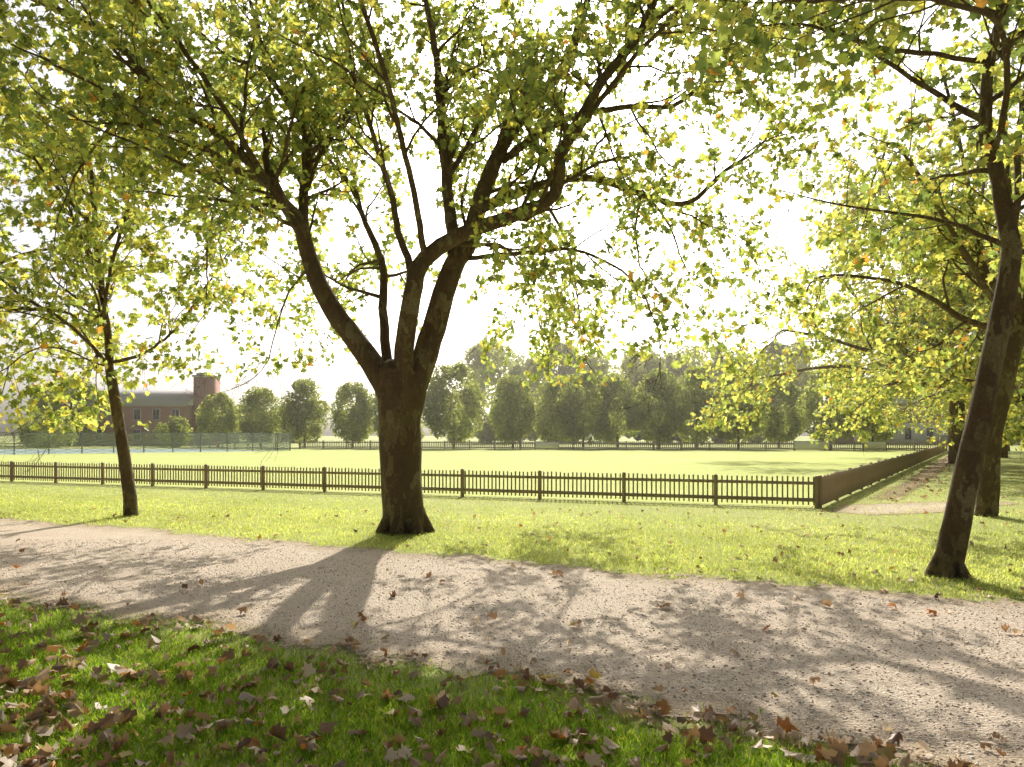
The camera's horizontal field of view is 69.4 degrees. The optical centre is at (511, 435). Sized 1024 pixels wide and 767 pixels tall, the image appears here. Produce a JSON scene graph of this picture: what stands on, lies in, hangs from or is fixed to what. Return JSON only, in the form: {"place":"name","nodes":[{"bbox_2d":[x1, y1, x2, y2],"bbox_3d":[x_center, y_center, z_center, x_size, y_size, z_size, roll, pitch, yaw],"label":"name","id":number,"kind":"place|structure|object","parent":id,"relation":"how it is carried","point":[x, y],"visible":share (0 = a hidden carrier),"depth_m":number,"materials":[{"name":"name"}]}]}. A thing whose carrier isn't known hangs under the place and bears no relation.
{"place":"outdoors","nodes":[
{"label":"outdoors","id":0,"kind":"place"},
{"bbox_2d":[0,449,276,453],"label":"ball court","id":1,"kind":"object","parent":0,"point":[109,451],"visible":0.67,"depth_m":76.22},
{"bbox_2d":[0,448,915,506],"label":"playing field","id":2,"kind":"structure","parent":0,"point":[765,463],"depth_m":41.25,"materials":[{"name":"green plant"}]},
{"bbox_2d":[0,432,289,453],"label":"court fence","id":3,"kind":"object","parent":2,"relation":"on","point":[234,442],"visible":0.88,"depth_m":71.39,"materials":[{"name":"green metal"}]},
{"bbox_2d":[190,433,290,450],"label":"court fence","id":4,"kind":"object","parent":2,"relation":"on","point":[242,441],"visible":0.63,"depth_m":85.20,"materials":[{"name":"green metal"}]},
{"bbox_2d":[535,440,559,449],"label":"advertising board","id":5,"kind":"object","parent":2,"relation":"on","point":[541,444],"visible":0.88,"depth_m":84.17,"materials":[{"name":"metal"}]},
{"bbox_2d":[793,440,829,450],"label":"advertising board","id":6,"kind":"object","parent":2,"relation":"on","point":[804,445],"visible":0.88,"depth_m":79.69,"materials":[{"name":"metal"}]},
{"bbox_2d":[863,440,886,450],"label":"advertising board","id":7,"kind":"object","parent":2,"relation":"on","point":[877,444],"visible":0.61,"depth_m":78.64,"materials":[{"name":"metal"}]},
{"bbox_2d":[0,518,1023,766],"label":"gravel path","id":8,"kind":"structure","parent":0,"point":[30,532],"depth_m":6.68,"materials":[{"name":"beige gravel"}]},
{"bbox_2d":[0,563,1021,766],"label":"fallen leaves","id":9,"kind":"object","parent":8,"relation":"on","point":[884,755],"visible":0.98,"depth_m":4.35,"materials":[{"name":"brown plant"}]},
{"bbox_2d":[0,436,1023,766],"bbox_3d":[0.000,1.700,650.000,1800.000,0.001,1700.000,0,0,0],"label":"ground","id":10,"kind":"structure","parent":0,"point":[1012,466],"depth_m":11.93,"materials":[{"name":"green plant"}]},
{"bbox_2d":[15,412,78,447],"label":"shrub","id":11,"kind":"object","parent":10,"relation":"on","point":[41,431],"visible":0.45,"depth_m":98.65,"materials":[{"name":"green plant"}]},
{"bbox_2d":[27,375,109,445],"bbox_3d":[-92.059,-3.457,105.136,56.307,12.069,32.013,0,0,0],"label":"tree","id":12,"kind":"object","parent":10,"relation":"on","point":[41,402],"visible":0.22,"depth_m":114.65,"materials":[{"name":"green plant"}]},
{"bbox_2d":[0,53,174,436],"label":"plane tree","id":13,"kind":"object","parent":10,"relation":"on","point":[98,331],"visible":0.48,"depth_m":15.66,"materials":[{"name":"green plant"}]},
{"bbox_2d":[31,373,221,445],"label":"brick school","id":14,"kind":"object","parent":10,"relation":"on","point":[155,406],"visible":0.27,"depth_m":120.05,"materials":[{"name":"brick"}]},
{"bbox_2d":[134,409,136,419],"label":"window","id":15,"kind":"structure","parent":14,"relation":"in","point":[135,410],"depth_m":119.92,"materials":[{"name":"grey glass"}]},
{"bbox_2d":[137,409,139,419],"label":"window","id":16,"kind":"structure","parent":14,"relation":"in","point":[138,410],"depth_m":119.92,"materials":[{"name":"grey glass"}]},
{"bbox_2d":[153,409,155,419],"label":"window","id":17,"kind":"structure","parent":14,"relation":"in","point":[154,410],"depth_m":119.92,"materials":[{"name":"grey glass"}]},
{"bbox_2d":[156,409,159,419],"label":"window","id":18,"kind":"structure","parent":14,"relation":"in","point":[157,410],"depth_m":119.92,"materials":[{"name":"grey glass"}]},
{"bbox_2d":[0,0,296,515],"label":"plane tree","id":19,"kind":"object","parent":10,"relation":"on","point":[96,223],"visible":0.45,"depth_m":15.47,"materials":[{"name":"green plant"}]},
{"bbox_2d":[153,415,193,446],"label":"shrub","id":20,"kind":"object","parent":10,"relation":"on","point":[177,424],"visible":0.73,"depth_m":102.03,"materials":[{"name":"green plant"}]},
{"bbox_2d":[194,391,239,445],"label":"lime tree","id":21,"kind":"object","parent":10,"relation":"on","point":[206,423],"visible":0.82,"depth_m":102.85,"materials":[{"name":"green plant"}]},
{"bbox_2d":[234,385,282,445],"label":"lime tree","id":22,"kind":"object","parent":10,"relation":"on","point":[247,423],"visible":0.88,"depth_m":101.39,"materials":[{"name":"green plant"}]},
{"bbox_2d":[277,377,328,447],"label":"lime tree","id":23,"kind":"object","parent":10,"relation":"on","point":[311,408],"visible":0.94,"depth_m":98.15,"materials":[{"name":"green plant"}]},
{"bbox_2d":[327,381,374,446],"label":"lime tree","id":24,"kind":"object","parent":10,"relation":"on","point":[353,425],"visible":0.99,"depth_m":96.66,"materials":[{"name":"green plant"}]},
{"bbox_2d":[370,391,378,436],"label":"lime tree","id":25,"kind":"object","parent":10,"relation":"on","point":[376,415],"visible":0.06,"depth_m":95.87,"materials":[{"name":"green plant"}]},
{"bbox_2d":[0,461,817,507],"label":"picket fence","id":26,"kind":"object","parent":10,"relation":"on","point":[206,482],"visible":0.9,"depth_m":20.69,"materials":[{"name":"brown wood"}]},
{"bbox_2d":[0,0,903,535],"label":"plane tree","id":27,"kind":"object","parent":10,"relation":"on","point":[532,98],"visible":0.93,"depth_m":12.55,"materials":[{"name":"green plant"}]},
{"bbox_2d":[420,360,489,446],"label":"lime tree","id":28,"kind":"object","parent":10,"relation":"on","point":[436,404],"visible":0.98,"depth_m":92.44,"materials":[{"name":"green plant"}]},
{"bbox_2d":[1,506,1023,607],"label":"fallen leaves","id":29,"kind":"object","parent":10,"relation":"on","point":[51,602],"visible":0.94,"depth_m":11.41,"materials":[{"name":"brown plant"}]},
{"bbox_2d":[487,374,538,446],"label":"lime tree","id":30,"kind":"object","parent":10,"relation":"on","point":[519,417],"visible":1,"depth_m":92.49,"materials":[{"name":"green plant"}]},
{"bbox_2d":[220,403,836,442],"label":"distant woodland","id":31,"kind":"object","parent":10,"relation":"on","point":[757,438],"visible":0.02,"depth_m":162.06,"materials":[{"name":"green plant"}]},
{"bbox_2d":[533,378,582,441],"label":"lime tree","id":32,"kind":"object","parent":10,"relation":"on","point":[551,430],"visible":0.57,"depth_m":97.93,"materials":[{"name":"green plant"}]},
{"bbox_2d":[554,369,610,448],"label":"lime tree","id":33,"kind":"object","parent":10,"relation":"on","point":[572,422],"visible":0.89,"depth_m":91.81,"materials":[{"name":"green plant"}]},
{"bbox_2d":[588,373,645,446],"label":"lime tree","id":34,"kind":"object","parent":10,"relation":"on","point":[614,425],"visible":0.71,"depth_m":93.41,"materials":[{"name":"green plant"}]},
{"bbox_2d":[299,440,945,450],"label":"picket fence","id":35,"kind":"object","parent":10,"relation":"on","point":[573,447],"visible":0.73,"depth_m":83.89,"materials":[{"name":"wood"}]},
{"bbox_2d":[453,340,824,442],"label":"distant woodland","id":36,"kind":"object","parent":10,"relation":"on","point":[515,367],"visible":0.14,"depth_m":156.96,"materials":[{"name":"green plant"}]},
{"bbox_2d":[629,368,687,448],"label":"lime tree","id":37,"kind":"object","parent":10,"relation":"on","point":[669,422],"visible":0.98,"depth_m":90.73,"materials":[{"name":"green plant"}]},
{"bbox_2d":[671,364,717,446],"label":"lime tree","id":38,"kind":"object","parent":10,"relation":"on","point":[692,402],"visible":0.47,"depth_m":92.79,"materials":[{"name":"green plant"}]},
{"bbox_2d":[706,367,770,447],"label":"lime tree","id":39,"kind":"object","parent":10,"relation":"on","point":[736,434],"visible":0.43,"depth_m":88.73,"materials":[{"name":"green plant"}]},
{"bbox_2d":[760,375,805,447],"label":"lime tree","id":40,"kind":"object","parent":10,"relation":"on","point":[786,429],"visible":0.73,"depth_m":96.39,"materials":[{"name":"green plant"}]},
{"bbox_2d":[590,0,1023,579],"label":"plane tree","id":41,"kind":"object","parent":10,"relation":"on","point":[948,558],"visible":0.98,"depth_m":8.81,"materials":[{"name":"green plant"}]},
{"bbox_2d":[794,363,866,447],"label":"lime tree","id":42,"kind":"object","parent":10,"relation":"on","point":[811,399],"visible":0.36,"depth_m":87.30,"materials":[{"name":"green plant"}]},
{"bbox_2d":[677,79,1023,463],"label":"plane tree","id":43,"kind":"object","parent":10,"relation":"on","point":[859,345],"visible":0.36,"depth_m":44.25,"materials":[{"name":"green plant"}]},
{"bbox_2d":[700,0,1023,516],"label":"plane tree","id":44,"kind":"object","parent":10,"relation":"on","point":[953,245],"visible":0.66,"depth_m":15.66,"materials":[{"name":"green plant"}]},
{"bbox_2d":[852,377,904,442],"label":"lime tree","id":45,"kind":"object","parent":10,"relation":"on","point":[870,427],"visible":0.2,"depth_m":90.75,"materials":[{"name":"green plant"}]},
{"bbox_2d":[818,444,947,507],"bbox_3d":[26.605,1.334,47.746,0.097,0.832,72.294,0,0,33],"label":"picket fence","id":46,"kind":"object","parent":10,"relation":"on","point":[835,485],"visible":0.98,"depth_m":23.41,"materials":[{"name":"brown wood"}]},
{"bbox_2d":[867,456,947,500],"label":"worn earth","id":47,"kind":"structure","parent":10,"relation":"on","point":[927,473],"depth_m":25.84,"materials":[{"name":"brown soil"}]},
{"bbox_2d":[809,213,1023,457],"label":"plane tree","id":48,"kind":"object","parent":10,"relation":"on","point":[901,411],"visible":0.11,"depth_m":63.49,"materials":[{"name":"green plant"}]},
{"bbox_2d":[810,210,1023,457],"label":"plane tree","id":49,"kind":"object","parent":10,"relation":"on","point":[957,382],"visible":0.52,"depth_m":30.32,"materials":[{"name":"green plant"}]},
{"bbox_2d":[823,501,1020,515],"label":"worn earth","id":50,"kind":"structure","parent":10,"relation":"on","point":[884,510],"depth_m":17.07,"materials":[{"name":"beige soil"}]},
{"bbox_2d":[850,297,1019,450],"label":"plane tree","id":51,"kind":"object","parent":10,"relation":"on","point":[930,425],"visible":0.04,"depth_m":75.42,"materials":[{"name":"green plant"}]},
{"bbox_2d":[867,455,1006,510],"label":"fallen leaves","id":52,"kind":"object","parent":10,"relation":"on","point":[931,490],"visible":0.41,"depth_m":26.47,"materials":[{"name":"brown plant"}]},
{"bbox_2d":[0,474,1023,601],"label":"grass","id":53,"kind":"structure","parent":0,"point":[679,566],"depth_m":12.39,"materials":[{"name":"green plant"}]},
{"bbox_2d":[0,0,1023,435],"label":"sky","id":54,"kind":"structure","parent":0,"point":[465,322],"materials":[{"name":"white"}]},
{"bbox_2d":[837,404,947,442],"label":"walls","id":55,"kind":"structure","parent":0,"point":[842,439],"depth_m":132.99,"materials":[{"name":"red brick"}]},
{"bbox_2d":[854,423,947,444],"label":"ground floor render","id":56,"kind":"object","parent":55,"relation":"attached to","point":[918,437],"visible":0.29,"depth_m":132.89,"materials":[{"name":"grey paint"}]},
{"bbox_2d":[908,428,910,438],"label":"window","id":57,"kind":"structure","parent":56,"relation":"in","point":[909,433],"depth_m":132.91,"materials":[{"name":"grey glass"}]},
{"bbox_2d":[892,388,943,402],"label":"roof","id":58,"kind":"structure","parent":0,"point":[900,400],"depth_m":133.54,"materials":[{"name":"stone"}]}
]}

